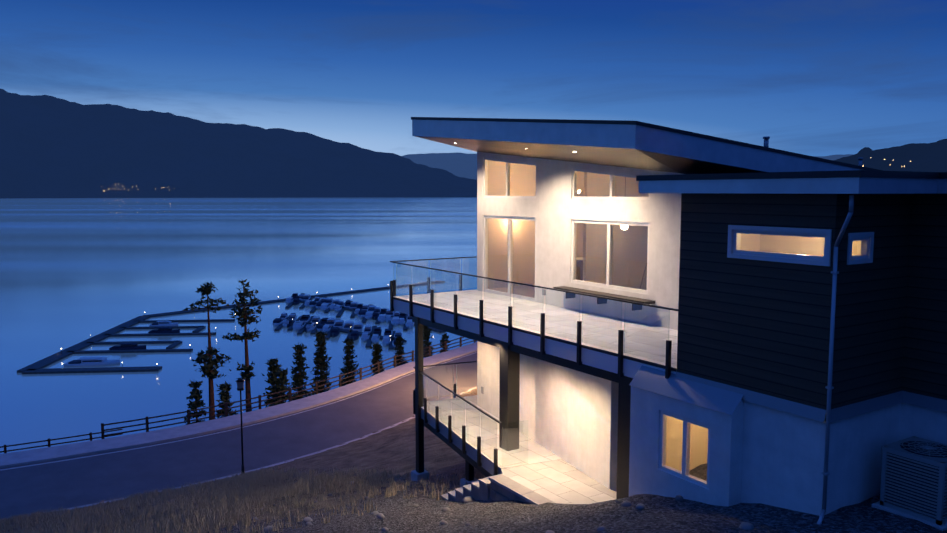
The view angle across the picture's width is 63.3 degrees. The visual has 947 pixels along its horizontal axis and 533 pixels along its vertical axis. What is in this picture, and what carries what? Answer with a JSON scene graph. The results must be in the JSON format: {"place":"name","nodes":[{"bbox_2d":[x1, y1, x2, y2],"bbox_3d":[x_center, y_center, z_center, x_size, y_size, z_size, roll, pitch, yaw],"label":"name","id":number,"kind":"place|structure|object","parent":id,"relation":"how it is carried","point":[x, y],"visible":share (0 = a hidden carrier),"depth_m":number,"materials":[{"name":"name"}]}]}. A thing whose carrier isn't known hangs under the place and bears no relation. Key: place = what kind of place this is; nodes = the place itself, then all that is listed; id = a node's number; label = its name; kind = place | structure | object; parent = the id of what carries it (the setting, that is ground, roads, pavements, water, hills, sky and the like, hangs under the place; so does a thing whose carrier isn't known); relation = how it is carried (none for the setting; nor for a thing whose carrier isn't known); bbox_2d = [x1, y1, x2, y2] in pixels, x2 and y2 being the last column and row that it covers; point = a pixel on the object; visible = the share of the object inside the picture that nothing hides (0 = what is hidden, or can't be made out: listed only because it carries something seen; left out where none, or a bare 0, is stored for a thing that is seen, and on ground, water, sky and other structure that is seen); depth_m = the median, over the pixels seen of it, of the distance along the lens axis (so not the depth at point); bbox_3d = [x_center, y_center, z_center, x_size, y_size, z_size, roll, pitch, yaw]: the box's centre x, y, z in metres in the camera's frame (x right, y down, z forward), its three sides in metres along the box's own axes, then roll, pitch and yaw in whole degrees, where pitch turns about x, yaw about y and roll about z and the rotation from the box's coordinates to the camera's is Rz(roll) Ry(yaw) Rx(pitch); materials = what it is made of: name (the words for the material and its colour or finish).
{"place":"outdoors","nodes":[
{"label":"outdoors","id":0,"kind":"place"},
{"bbox_2d":[0,197,476,453],"bbox_3d":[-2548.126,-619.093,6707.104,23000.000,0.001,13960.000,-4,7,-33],"label":"lake","id":1,"kind":"structure","parent":0,"point":[73,271],"depth_m":321.75,"materials":[{"name":"blue liquid"}]},
{"bbox_2d":[17,280,444,373],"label":"marina docks","id":2,"kind":"object","parent":1,"relation":"in","point":[36,367],"visible":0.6,"depth_m":197.86,"materials":[{"name":"grey wood"}]},
{"bbox_2d":[63,293,413,366],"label":"boats","id":3,"kind":"object","parent":1,"relation":"on","point":[370,312],"visible":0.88,"depth_m":210.54,"materials":[{"name":"white plastic"}]},
{"bbox_2d":[0,89,476,198],"bbox_3d":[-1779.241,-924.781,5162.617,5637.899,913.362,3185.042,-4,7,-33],"label":"mountain","id":4,"kind":"structure","parent":0,"point":[52,147],"depth_m":4786.04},
{"bbox_2d":[0,342,476,519],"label":"road","id":5,"kind":"structure","parent":0,"point":[80,474],"depth_m":42.93,"materials":[{"name":"grey asphalt"}]},
{"bbox_2d":[0,0,946,155],"label":"sky","id":6,"kind":"structure","parent":0,"point":[813,77],"materials":[{"name":"blue"}]},
{"bbox_2d":[3,388,946,532],"bbox_3d":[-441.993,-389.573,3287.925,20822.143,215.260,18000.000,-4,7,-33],"label":"ground","id":7,"kind":"structure","parent":0,"point":[392,448],"depth_m":15.35,"materials":[{"name":"brown soil"}]},
{"bbox_2d":[184,378,206,424],"bbox_3d":[-21.708,11.291,60.435,2.419,4.912,2.084,3,6,25],"label":"shrub","id":8,"kind":"object","parent":7,"relation":"on","point":[195,393],"visible":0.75,"depth_m":60.39,"materials":[{"name":"green plant"}]},
{"bbox_2d":[184,282,230,419],"bbox_3d":[-21.940,7.728,63.972,3.509,13.109,2.972,3,6,30],"label":"pine tree","id":9,"kind":"object","parent":7,"relation":"on","point":[208,361],"visible":1,"depth_m":63.49,"materials":[{"name":"green plant"}]},
{"bbox_2d":[215,381,237,418],"bbox_3d":[-19.862,11.240,61.340,2.194,4.292,2.274,-4,7,-33],"label":"shrub","id":10,"kind":"object","parent":7,"relation":"on","point":[225,395],"visible":0.48,"depth_m":60.98,"materials":[{"name":"green plant"}]},
{"bbox_2d":[0,337,475,452],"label":"fence","id":11,"kind":"object","parent":7,"relation":"on","point":[188,421],"visible":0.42,"depth_m":50.01,"materials":[{"name":"wood"}]},
{"bbox_2d":[235,378,244,473],"bbox_3d":[-11.440,7.909,37.876,0.480,4.900,0.457,-4,7,-33],"label":"street lamp","id":12,"kind":"object","parent":7,"relation":"on","point":[240,384],"visible":0.96,"depth_m":37.77,"materials":[{"name":"black metal"}]},
{"bbox_2d":[222,279,261,411],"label":"pine tree","id":13,"kind":"object","parent":7,"relation":"on","point":[243,313],"visible":1,"depth_m":65.99,"materials":[{"name":"green plant"}]},
{"bbox_2d":[0,466,484,532],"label":"dry grass tufts","id":14,"kind":"object","parent":7,"relation":"on","point":[249,487],"visible":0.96,"depth_m":25.05,"materials":[{"name":"beige plant"}]},
{"bbox_2d":[262,358,285,407],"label":"shrub","id":15,"kind":"object","parent":7,"relation":"on","point":[271,375],"visible":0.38,"depth_m":68.74,"materials":[{"name":"green plant"}]},
{"bbox_2d":[273,368,291,404],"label":"shrub","id":16,"kind":"object","parent":7,"relation":"on","point":[282,380],"visible":0.44,"depth_m":65.15,"materials":[{"name":"green plant"}]},
{"bbox_2d":[287,342,312,400],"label":"shrub","id":17,"kind":"object","parent":7,"relation":"on","point":[299,376],"visible":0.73,"depth_m":76.27,"materials":[{"name":"green plant"}]},
{"bbox_2d":[308,331,331,394],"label":"shrub","id":18,"kind":"object","parent":7,"relation":"on","point":[320,361],"visible":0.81,"depth_m":77.43,"materials":[{"name":"green plant"}]},
{"bbox_2d":[340,337,358,385],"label":"shrub","id":19,"kind":"object","parent":7,"relation":"on","point":[348,367],"visible":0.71,"depth_m":82.36,"materials":[{"name":"green plant"}]},
{"bbox_2d":[367,342,385,377],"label":"shrub","id":20,"kind":"object","parent":7,"relation":"on","point":[376,354],"visible":0.62,"depth_m":78.82,"materials":[{"name":"green plant"}]},
{"bbox_2d":[390,335,408,368],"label":"shrub","id":21,"kind":"object","parent":7,"relation":"on","point":[399,343],"visible":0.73,"depth_m":91.39,"materials":[{"name":"green plant"}]},
{"bbox_2d":[423,325,434,356],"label":"shrub","id":22,"kind":"object","parent":7,"relation":"on","point":[426,333],"visible":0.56,"depth_m":95.62,"materials":[{"name":"green plant"}]},
{"bbox_2d":[440,333,450,352],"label":"shrub","id":23,"kind":"object","parent":7,"relation":"on","point":[445,337],"visible":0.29,"depth_m":99.46,"materials":[{"name":"green plant"}]},
{"bbox_2d":[162,481,753,532],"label":"rocks","id":24,"kind":"object","parent":7,"relation":"on","point":[640,506],"visible":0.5,"depth_m":15.83,"materials":[{"name":"grey stone"}]},
{"bbox_2d":[440,474,554,504],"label":"stairs","id":25,"kind":"structure","parent":7,"relation":"on","point":[500,487],"depth_m":16.84,"materials":[{"name":"concrete"}]},
{"bbox_2d":[413,341,618,503],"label":"lower patio","id":26,"kind":"structure","parent":7,"relation":"on","point":[565,452],"depth_m":18.16,"materials":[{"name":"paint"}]},
{"bbox_2d":[411,316,632,498],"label":"support columns","id":27,"kind":"structure","parent":7,"relation":"on","point":[509,392],"depth_m":18.61,"materials":[{"name":"black metal"}]},
{"bbox_2d":[629,193,946,515],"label":"house wall","id":28,"kind":"structure","parent":7,"relation":"on","point":[736,403],"depth_m":12.20,"materials":[{"name":"black wood"}]},
{"bbox_2d":[390,256,677,378],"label":"balcony","id":29,"kind":"structure","parent":28,"relation":"attached to","point":[621,347],"depth_m":18.01,"materials":[{"name":"white concrete"}]},
{"bbox_2d":[636,170,946,193],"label":"lower roof","id":30,"kind":"structure","parent":28,"relation":"attached to","point":[858,182],"depth_m":11.28,"materials":[{"name":"metal"}]},
{"bbox_2d":[817,195,853,524],"bbox_3d":[5.145,1.402,11.038,0.236,4.838,0.515,1,6,6],"label":"downpipe","id":31,"kind":"object","parent":28,"relation":"attached to","point":[829,387],"visible":0.96,"depth_m":11.21,"materials":[{"name":"silver metal"}]},
{"bbox_2d":[872,436,946,530],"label":"ac unit","id":32,"kind":"object","parent":7,"relation":"on","point":[914,478],"visible":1,"depth_m":11.34,"materials":[{"name":"metal"}]},
{"bbox_2d":[477,152,680,329],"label":"wall","id":33,"kind":"structure","parent":0,"point":[543,222],"depth_m":21.51,"materials":[{"name":"white paint"}]},
{"bbox_2d":[576,178,646,288],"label":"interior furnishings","id":34,"kind":"object","parent":33,"relation":"in","point":[579,271],"depth_m":25.44,"materials":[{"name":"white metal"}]},
{"bbox_2d":[411,117,882,173],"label":"house roof","id":35,"kind":"structure","parent":33,"relation":"on","point":[634,144],"depth_m":17.81,"materials":[{"name":"grey"}]},
{"bbox_2d":[763,136,862,165],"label":"roof vents","id":36,"kind":"object","parent":35,"relation":"on","point":[766,140],"visible":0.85,"depth_m":18.75,"materials":[{"name":"grey metal"}]},
{"bbox_2d":[402,153,852,179],"bbox_3d":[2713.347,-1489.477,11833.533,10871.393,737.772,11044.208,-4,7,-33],"label":"mountain","id":37,"kind":"structure","parent":0,"point":[464,165],"depth_m":12381.47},
{"bbox_2d":[833,139,946,171],"bbox_3d":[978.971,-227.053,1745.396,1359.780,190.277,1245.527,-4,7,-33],"label":"hill","id":38,"kind":"structure","parent":0,"point":[926,157],"depth_m":1627.89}
]}

